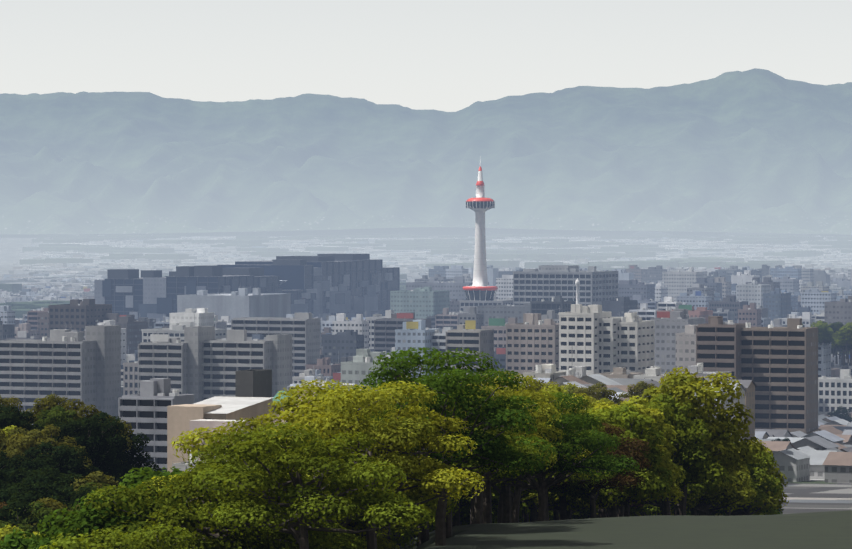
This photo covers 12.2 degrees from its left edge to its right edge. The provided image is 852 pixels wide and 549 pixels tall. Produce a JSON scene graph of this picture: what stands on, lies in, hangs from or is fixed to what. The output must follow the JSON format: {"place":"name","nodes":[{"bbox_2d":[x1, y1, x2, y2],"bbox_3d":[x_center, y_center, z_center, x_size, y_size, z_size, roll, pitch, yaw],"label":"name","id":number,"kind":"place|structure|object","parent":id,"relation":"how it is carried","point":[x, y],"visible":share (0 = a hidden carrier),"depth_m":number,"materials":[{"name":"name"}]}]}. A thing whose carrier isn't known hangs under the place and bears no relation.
{"place":"outdoors","nodes":[
{"label":"outdoors","id":0,"kind":"place"},
{"bbox_2d":[0,68,851,237],"bbox_3d":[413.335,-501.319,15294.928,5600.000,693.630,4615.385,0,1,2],"label":"mountain terrain","id":1,"kind":"structure","parent":0,"point":[755,150],"depth_m":15471.98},
{"bbox_2d":[0,231,851,513],"bbox_3d":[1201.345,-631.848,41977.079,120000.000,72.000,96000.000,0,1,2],"label":"ground","id":2,"kind":"structure","parent":0,"point":[816,495],"depth_m":959.92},
{"bbox_2d":[8,501,59,524],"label":"tree","id":3,"kind":"object","parent":2,"relation":"on","point":[41,508],"visible":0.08,"depth_m":479.51,"materials":[{"name":"green plant"}]},
{"bbox_2d":[67,471,118,495],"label":"tree","id":4,"kind":"object","parent":2,"relation":"on","point":[107,479],"visible":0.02,"depth_m":521.80,"materials":[{"name":"green plant"}]},
{"bbox_2d":[69,487,122,518],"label":"tree","id":5,"kind":"object","parent":2,"relation":"on","point":[80,493],"visible":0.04,"depth_m":509.37,"materials":[{"name":"green plant"}]},
{"bbox_2d":[0,234,851,482],"bbox_3d":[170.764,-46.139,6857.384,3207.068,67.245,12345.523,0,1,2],"label":"city buildings","id":6,"kind":"structure","parent":2,"relation":"on","point":[160,341],"depth_m":2075.73,"materials":[{"name":"grey concrete"}]},
{"bbox_2d":[463,166,497,300],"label":"observation tower","id":7,"kind":"structure","parent":6,"relation":"on","point":[479,286],"depth_m":2635.51,"materials":[{"name":"white"}]},
{"bbox_2d":[465,201,494,300],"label":"kyoto tower ribs","id":8,"kind":"object","parent":7,"relation":"attached to","point":[490,206],"visible":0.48,"depth_m":2632.12,"materials":[{"name":"metal"}]},
{"bbox_2d":[575,278,579,303],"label":"white mast","id":9,"kind":"object","parent":6,"relation":"on","point":[577,282],"visible":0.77,"depth_m":2347.18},
{"bbox_2d":[522,377,545,392],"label":"tree","id":10,"kind":"object","parent":2,"relation":"on","point":[542,381],"depth_m":896.99,"materials":[{"name":"green plant"}]},
{"bbox_2d":[541,381,595,397],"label":"tree","id":11,"kind":"object","parent":2,"relation":"on","point":[570,387],"visible":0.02,"depth_m":877.88,"materials":[{"name":"green plant"}]},
{"bbox_2d":[573,382,621,405],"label":"tree","id":12,"kind":"object","parent":2,"relation":"on","point":[598,395],"visible":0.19,"depth_m":858.40,"materials":[{"name":"green plant"}]},
{"bbox_2d":[584,397,614,407],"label":"tree","id":13,"kind":"object","parent":2,"relation":"on","point":[591,400],"visible":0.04,"depth_m":798.59,"materials":[{"name":"green plant"}]},
{"bbox_2d":[617,381,656,401],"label":"tree","id":14,"kind":"object","parent":2,"relation":"on","point":[639,388],"visible":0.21,"depth_m":896.35,"materials":[{"name":"green plant"}]},
{"bbox_2d":[810,320,832,342],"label":"tree","id":15,"kind":"object","parent":2,"relation":"on","point":[818,323],"visible":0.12,"depth_m":1832.31,"materials":[{"name":"green plant"}]},
{"bbox_2d":[817,325,834,344],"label":"tree","id":16,"kind":"object","parent":2,"relation":"on","point":[823,335],"visible":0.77,"depth_m":1769.99,"materials":[{"name":"green plant"}]},
{"bbox_2d":[828,324,839,356],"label":"tree","id":17,"kind":"object","parent":2,"relation":"on","point":[834,328],"visible":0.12,"depth_m":1845.29,"materials":[{"name":"green plant"}]},
{"bbox_2d":[830,321,842,363],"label":"tree","id":18,"kind":"object","parent":2,"relation":"on","point":[836,325],"visible":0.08,"depth_m":1856.57,"materials":[{"name":"green plant"}]},
{"bbox_2d":[827,406,851,421],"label":"tree","id":19,"kind":"object","parent":2,"relation":"on","point":[842,411],"visible":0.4,"depth_m":1615.22,"materials":[{"name":"green plant"}]},
{"bbox_2d":[831,328,847,365],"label":"tree","id":20,"kind":"object","parent":2,"relation":"on","point":[836,335],"visible":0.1,"depth_m":1797.50,"materials":[{"name":"green plant"}]},
{"bbox_2d":[835,327,851,358],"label":"tree","id":21,"kind":"object","parent":2,"relation":"on","point":[845,337],"visible":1,"depth_m":1755.06,"materials":[{"name":"green plant"}]},
{"bbox_2d":[835,335,851,362],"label":"tree","id":22,"kind":"object","parent":2,"relation":"on","point":[849,347],"visible":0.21,"depth_m":1772.09,"materials":[{"name":"green plant"}]},
{"bbox_2d":[0,0,851,111],"label":"sky","id":23,"kind":"structure","parent":0,"point":[440,55],"materials":[{"name":"white"}]},
{"bbox_2d":[394,510,851,548],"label":"ground","id":24,"kind":"structure","parent":0,"point":[823,530],"depth_m":284.71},
{"bbox_2d":[0,529,47,548],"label":"tree","id":25,"kind":"object","parent":24,"relation":"on","point":[14,540],"visible":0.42,"depth_m":263.76,"materials":[{"name":"green plant"}]},
{"bbox_2d":[17,508,80,548],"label":"tree","id":26,"kind":"object","parent":24,"relation":"on","point":[51,527],"visible":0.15,"depth_m":260.52,"materials":[{"name":"green plant"}]},
{"bbox_2d":[39,536,106,548],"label":"tree","id":27,"kind":"object","parent":24,"relation":"on","point":[65,543],"visible":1,"depth_m":234.40,"materials":[{"name":"green plant"}]},
{"bbox_2d":[42,483,213,548],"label":"tree","id":28,"kind":"object","parent":24,"relation":"on","point":[95,521],"visible":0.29,"depth_m":251.24,"materials":[{"name":"green plant"}]},
{"bbox_2d":[75,523,197,548],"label":"tree","id":29,"kind":"object","parent":24,"relation":"on","point":[127,541],"visible":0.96,"depth_m":240.91,"materials":[{"name":"green plant"}]},
{"bbox_2d":[118,466,181,490],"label":"tree","id":30,"kind":"object","parent":24,"relation":"on","point":[139,475],"visible":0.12,"depth_m":325.51,"materials":[{"name":"green plant"}]},
{"bbox_2d":[50,443,342,548],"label":"tree","id":31,"kind":"object","parent":24,"relation":"on","point":[212,535],"visible":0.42,"depth_m":249.51,"materials":[{"name":"green plant"}]},
{"bbox_2d":[201,471,366,548],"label":"tree","id":32,"kind":"object","parent":24,"relation":"on","point":[336,538],"visible":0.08,"depth_m":259.98,"materials":[{"name":"green plant"}]},
{"bbox_2d":[139,379,463,547],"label":"tree","id":33,"kind":"object","parent":24,"relation":"on","point":[304,406],"visible":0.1,"depth_m":274.22,"materials":[{"name":"green plant"}]},
{"bbox_2d":[189,422,434,548],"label":"tree","id":34,"kind":"object","parent":24,"relation":"on","point":[304,500],"visible":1,"depth_m":239.88,"materials":[{"name":"green plant"}]},
{"bbox_2d":[250,380,485,548],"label":"tree","id":35,"kind":"object","parent":24,"relation":"on","point":[386,441],"visible":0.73,"depth_m":250.83,"materials":[{"name":"green plant"}]},
{"bbox_2d":[339,511,399,548],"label":"tree","id":36,"kind":"object","parent":24,"relation":"on","point":[379,545],"visible":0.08,"depth_m":281.19,"materials":[{"name":"green plant"}]},
{"bbox_2d":[354,521,418,548],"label":"tree","id":37,"kind":"object","parent":24,"relation":"on","point":[408,533],"visible":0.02,"depth_m":298.38,"materials":[{"name":"green plant"}]},
{"bbox_2d":[304,385,484,548],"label":"tree","id":38,"kind":"object","parent":24,"relation":"on","point":[388,536],"visible":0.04,"depth_m":296.46,"materials":[{"name":"green plant"}]},
{"bbox_2d":[340,472,458,542],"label":"tree","id":39,"kind":"object","parent":24,"relation":"on","point":[412,521],"visible":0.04,"depth_m":280.89,"materials":[{"name":"green plant"}]},
{"bbox_2d":[396,488,467,546],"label":"tree","id":40,"kind":"object","parent":24,"relation":"on","point":[399,544],"depth_m":390.38,"materials":[{"name":"green plant"}]},
{"bbox_2d":[351,368,545,545],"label":"tree","id":41,"kind":"object","parent":24,"relation":"on","point":[487,451],"visible":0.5,"depth_m":267.18,"materials":[{"name":"green plant"}]},
{"bbox_2d":[365,392,539,537],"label":"tree","id":42,"kind":"object","parent":24,"relation":"on","point":[448,520],"visible":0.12,"depth_m":288.17,"materials":[{"name":"green plant"}]},
{"bbox_2d":[353,347,556,545],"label":"tree","id":43,"kind":"object","parent":24,"relation":"on","point":[403,363],"visible":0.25,"depth_m":305.79,"materials":[{"name":"green plant"}]},
{"bbox_2d":[393,494,529,539],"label":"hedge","id":44,"kind":"object","parent":24,"relation":"on","point":[465,515],"visible":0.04,"depth_m":427.83,"materials":[{"name":"plant"}]},
{"bbox_2d":[433,490,499,510],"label":"tree","id":45,"kind":"object","parent":24,"relation":"on","point":[494,497],"visible":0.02,"depth_m":414.18,"materials":[{"name":"green plant"}]},
{"bbox_2d":[452,488,494,526],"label":"tree","id":46,"kind":"object","parent":24,"relation":"on","point":[456,519],"depth_m":406.52,"materials":[{"name":"plant"}]},
{"bbox_2d":[461,471,537,524],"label":"tree","id":47,"kind":"object","parent":24,"relation":"on","point":[472,510],"depth_m":354.43,"materials":[{"name":"green plant"}]},
{"bbox_2d":[465,382,563,523],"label":"tree","id":48,"kind":"object","parent":24,"relation":"on","point":[478,500],"visible":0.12,"depth_m":318.19,"materials":[{"name":"green plant"}]},
{"bbox_2d":[462,479,577,506],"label":"tree","id":49,"kind":"object","parent":24,"relation":"on","point":[531,491],"depth_m":390.78,"materials":[{"name":"green plant"}]},
{"bbox_2d":[520,500,530,521],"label":"tree","id":50,"kind":"object","parent":24,"relation":"on","point":[525,517],"depth_m":440.96,"materials":[{"name":"plant"}]},
{"bbox_2d":[466,370,591,523],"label":"tree","id":51,"kind":"object","parent":24,"relation":"on","point":[487,508],"visible":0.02,"depth_m":333.73,"materials":[{"name":"green plant"}]},
{"bbox_2d":[530,501,536,521],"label":"tree","id":52,"kind":"object","parent":24,"relation":"on","point":[533,516],"depth_m":462.53,"materials":[{"name":"plant"}]},
{"bbox_2d":[519,511,553,521],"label":"tree","id":53,"kind":"object","parent":24,"relation":"on","point":[551,516],"visible":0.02,"depth_m":505.58,"materials":[{"name":"plant"}]},
{"bbox_2d":[491,391,583,522],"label":"tree","id":54,"kind":"object","parent":24,"relation":"on","point":[500,509],"depth_m":373.94,"materials":[{"name":"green plant"}]},
{"bbox_2d":[496,393,590,522],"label":"tree","id":55,"kind":"object","parent":24,"relation":"on","point":[506,504],"depth_m":354.85,"materials":[{"name":"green plant"}]},
{"bbox_2d":[528,498,574,519],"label":"tree","id":56,"kind":"object","parent":24,"relation":"on","point":[556,514],"depth_m":441.32,"materials":[{"name":"green plant"}]},
{"bbox_2d":[511,399,595,522],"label":"tree","id":57,"kind":"object","parent":24,"relation":"on","point":[516,495],"visible":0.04,"depth_m":365.50,"materials":[{"name":"green plant"}]},
{"bbox_2d":[470,401,639,520],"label":"tree","id":58,"kind":"object","parent":24,"relation":"on","point":[568,463],"visible":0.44,"depth_m":327.89,"materials":[{"name":"green plant"}]},
{"bbox_2d":[491,392,621,513],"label":"tree","id":59,"kind":"object","parent":24,"relation":"on","point":[586,416],"visible":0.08,"depth_m":346.32,"materials":[{"name":"green plant"}]},
{"bbox_2d":[497,414,617,520],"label":"tree","id":60,"kind":"object","parent":24,"relation":"on","point":[598,477],"visible":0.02,"depth_m":384.67,"materials":[{"name":"green plant"}]},
{"bbox_2d":[521,490,598,519],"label":"tree","id":61,"kind":"object","parent":24,"relation":"on","point":[553,498],"visible":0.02,"depth_m":428.59,"materials":[{"name":"green plant"}]},
{"bbox_2d":[529,503,597,516],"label":"tree","id":62,"kind":"object","parent":24,"relation":"on","point":[579,507],"depth_m":489.07,"materials":[{"name":"green plant"}]},
{"bbox_2d":[549,509,589,520],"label":"tree","id":63,"kind":"object","parent":24,"relation":"on","point":[577,514],"visible":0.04,"depth_m":528.10,"materials":[{"name":"green plant"}]},
{"bbox_2d":[542,384,639,519],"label":"tree","id":64,"kind":"object","parent":24,"relation":"on","point":[562,508],"depth_m":410.88,"materials":[{"name":"green plant"}]},
{"bbox_2d":[549,422,651,517],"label":"tree","id":65,"kind":"object","parent":24,"relation":"on","point":[619,480],"visible":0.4,"depth_m":391.44,"materials":[{"name":"green plant"}]},
{"bbox_2d":[566,405,662,517],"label":"tree","id":66,"kind":"object","parent":24,"relation":"on","point":[602,513],"depth_m":419.40,"materials":[{"name":"green plant"}]},
{"bbox_2d":[558,403,672,516],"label":"tree","id":67,"kind":"object","parent":24,"relation":"on","point":[634,422],"visible":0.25,"depth_m":405.87,"materials":[{"name":"green plant"}]},
{"bbox_2d":[588,498,653,516],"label":"tree","id":68,"kind":"object","parent":24,"relation":"on","point":[632,509],"visible":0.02,"depth_m":505.39,"materials":[{"name":"green plant"}]},
{"bbox_2d":[585,400,672,516],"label":"tree","id":69,"kind":"object","parent":24,"relation":"on","point":[603,404],"depth_m":454.28,"materials":[{"name":"green plant"}]},
{"bbox_2d":[574,427,684,516],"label":"tree","id":70,"kind":"object","parent":24,"relation":"on","point":[674,491],"visible":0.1,"depth_m":409.07,"materials":[{"name":"green plant"}]},
{"bbox_2d":[617,498,657,510],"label":"tree","id":71,"kind":"object","parent":24,"relation":"on","point":[633,505],"visible":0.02,"depth_m":498.29,"materials":[{"name":"green plant"}]},
{"bbox_2d":[593,395,685,516],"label":"tree","id":72,"kind":"object","parent":24,"relation":"on","point":[646,411],"visible":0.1,"depth_m":435.06,"materials":[{"name":"green plant"}]},
{"bbox_2d":[630,500,693,515],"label":"tree","id":73,"kind":"object","parent":24,"relation":"on","point":[654,510],"visible":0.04,"depth_m":512.68,"materials":[{"name":"green plant"}]},
{"bbox_2d":[631,477,715,514],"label":"tree","id":74,"kind":"object","parent":24,"relation":"on","point":[693,490],"visible":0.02,"depth_m":484.42,"materials":[{"name":"green plant"}]},
{"bbox_2d":[635,393,729,514],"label":"tree","id":75,"kind":"object","parent":24,"relation":"on","point":[704,468],"visible":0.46,"depth_m":457.46,"materials":[{"name":"green plant"}]},
{"bbox_2d":[649,453,739,514],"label":"tree","id":76,"kind":"object","parent":24,"relation":"on","point":[731,475],"depth_m":499.31,"materials":[{"name":"green plant"}]},
{"bbox_2d":[642,367,765,514],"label":"tree","id":77,"kind":"object","parent":24,"relation":"on","point":[685,389],"visible":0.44,"depth_m":466.82,"materials":[{"name":"green plant"}]},
{"bbox_2d":[670,435,740,515],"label":"tree","id":78,"kind":"object","parent":24,"relation":"on","point":[693,511],"depth_m":527.46,"materials":[{"name":"green plant"}]},
{"bbox_2d":[686,450,756,515],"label":"tree","id":79,"kind":"object","parent":24,"relation":"on","point":[740,491],"visible":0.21,"depth_m":505.00,"materials":[{"name":"green plant"}]},
{"bbox_2d":[687,442,757,515],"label":"tree","id":80,"kind":"object","parent":24,"relation":"on","point":[754,484],"depth_m":533.67,"materials":[{"name":"green plant"}]},
{"bbox_2d":[694,433,753,515],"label":"tree","id":81,"kind":"object","parent":24,"relation":"on","point":[703,514],"depth_m":520.45,"materials":[{"name":"green plant"}]},
{"bbox_2d":[719,441,771,515],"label":"tree","id":82,"kind":"object","parent":24,"relation":"on","point":[738,514],"depth_m":571.66,"materials":[{"name":"green plant"}]},
{"bbox_2d":[716,484,781,515],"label":"tree","id":83,"kind":"object","parent":24,"relation":"on","point":[723,513],"depth_m":581.64,"materials":[{"name":"green plant"}]},
{"bbox_2d":[719,444,782,515],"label":"tree","id":84,"kind":"object","parent":24,"relation":"on","point":[757,473],"visible":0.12,"depth_m":541.72,"materials":[{"name":"green plant"}]},
{"bbox_2d":[715,440,788,514],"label":"tree","id":85,"kind":"object","parent":24,"relation":"on","point":[776,501],"visible":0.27,"depth_m":566.37,"materials":[{"name":"green plant"}]},
{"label":"hillside terrain","id":86,"kind":"structure","parent":0,"visible":0},
{"bbox_2d":[0,451,21,470],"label":"tree","id":87,"kind":"object","parent":86,"relation":"on","point":[3,460],"visible":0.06,"depth_m":573.95,"materials":[{"name":"green plant"}]},
{"bbox_2d":[0,425,22,440],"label":"tree","id":88,"kind":"object","parent":86,"relation":"on","point":[8,428],"visible":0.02,"depth_m":604.70,"materials":[{"name":"green plant"}]},
{"bbox_2d":[0,405,22,428],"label":"tree","id":89,"kind":"object","parent":86,"relation":"on","point":[1,409],"visible":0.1,"depth_m":625.13,"materials":[{"name":"green plant"}]},
{"bbox_2d":[0,489,28,519],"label":"tree","id":90,"kind":"object","parent":86,"relation":"on","point":[4,496],"visible":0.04,"depth_m":494.30,"materials":[{"name":"green plant"}]},
{"bbox_2d":[1,492,29,509],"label":"tree","id":91,"kind":"object","parent":86,"relation":"on","point":[15,495],"depth_m":497.42,"materials":[{"name":"green plant"}]},
{"bbox_2d":[0,427,31,455],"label":"tree","id":92,"kind":"object","parent":86,"relation":"on","point":[3,446],"visible":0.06,"depth_m":595.75,"materials":[{"name":"green plant"}]},
{"bbox_2d":[0,395,33,424],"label":"tree","id":93,"kind":"object","parent":86,"relation":"on","point":[6,402],"visible":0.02,"depth_m":644.03,"materials":[{"name":"green plant"}]},
{"bbox_2d":[0,521,37,534],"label":"tree","id":94,"kind":"object","parent":86,"relation":"on","point":[21,525],"visible":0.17,"depth_m":453.52,"materials":[{"name":"green plant"}]},
{"bbox_2d":[0,525,44,543],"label":"tree","id":95,"kind":"object","parent":86,"relation":"on","point":[6,531],"visible":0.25,"depth_m":442.52,"materials":[{"name":"green plant"}]},
{"bbox_2d":[0,405,46,435],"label":"tree","id":96,"kind":"object","parent":86,"relation":"on","point":[11,415],"visible":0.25,"depth_m":623.61,"materials":[{"name":"green plant"}]},
{"bbox_2d":[0,498,50,532],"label":"tree","id":97,"kind":"object","parent":86,"relation":"on","point":[5,516],"visible":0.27,"depth_m":467.81,"materials":[{"name":"green plant"}]},
{"bbox_2d":[0,429,53,467],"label":"tree","id":98,"kind":"object","parent":86,"relation":"on","point":[22,445],"visible":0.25,"depth_m":587.82,"materials":[{"name":"green plant"}]},
{"bbox_2d":[4,455,61,479],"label":"tree","id":99,"kind":"object","parent":86,"relation":"on","point":[37,464],"visible":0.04,"depth_m":563.96,"materials":[{"name":"green plant"}]},
{"bbox_2d":[0,481,69,509],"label":"tree","id":100,"kind":"object","parent":86,"relation":"on","point":[37,484],"depth_m":507.18,"materials":[{"name":"green plant"}]},
{"bbox_2d":[6,482,68,515],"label":"tree","id":101,"kind":"object","parent":86,"relation":"on","point":[33,494],"visible":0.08,"depth_m":501.16,"materials":[{"name":"green plant"}]},
{"bbox_2d":[21,393,69,426],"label":"tree","id":102,"kind":"object","parent":86,"relation":"on","point":[50,402],"visible":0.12,"depth_m":642.33,"materials":[{"name":"green plant"}]},
{"bbox_2d":[21,469,88,501],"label":"tree","id":103,"kind":"object","parent":86,"relation":"on","point":[53,484],"visible":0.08,"depth_m":520.16,"materials":[{"name":"green plant"}]},
{"bbox_2d":[34,405,84,442],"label":"tree","id":104,"kind":"object","parent":86,"relation":"on","point":[57,416],"visible":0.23,"depth_m":629.28,"materials":[{"name":"green plant"}]},
{"bbox_2d":[25,424,94,476],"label":"tree","id":105,"kind":"object","parent":86,"relation":"on","point":[55,432],"visible":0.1,"depth_m":598.33,"materials":[{"name":"green plant"}]},
{"bbox_2d":[23,441,100,480],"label":"tree","id":106,"kind":"object","parent":86,"relation":"on","point":[72,463],"visible":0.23,"depth_m":574.30,"materials":[{"name":"green plant"}]},
{"bbox_2d":[48,418,122,477],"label":"tree","id":107,"kind":"object","parent":86,"relation":"on","point":[102,459],"visible":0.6,"depth_m":604.60,"materials":[{"name":"green plant"}]},
{"bbox_2d":[48,399,133,461],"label":"tree","id":108,"kind":"object","parent":86,"relation":"on","point":[81,409],"visible":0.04,"depth_m":636.17,"materials":[{"name":"green plant"}]},
{"bbox_2d":[71,412,137,486],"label":"tree","id":109,"kind":"object","parent":86,"relation":"on","point":[118,440],"visible":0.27,"depth_m":619.51,"materials":[{"name":"green plant"}]},
{"bbox_2d":[96,411,161,474],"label":"tree","id":110,"kind":"object","parent":86,"relation":"on","point":[139,460],"visible":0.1,"depth_m":643.09,"materials":[{"name":"green plant"}]},
{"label":"hillside terrain","id":111,"kind":"structure","parent":0,"visible":0},
{"bbox_2d":[30,497,80,517],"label":"tree","id":112,"kind":"object","parent":111,"relation":"on","point":[51,504],"visible":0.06,"depth_m":488.98,"materials":[{"name":"green plant"}]},
{"bbox_2d":[68,482,122,508],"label":"tree","id":113,"kind":"object","parent":111,"relation":"on","point":[90,486],"depth_m":516.67,"materials":[{"name":"green plant"}]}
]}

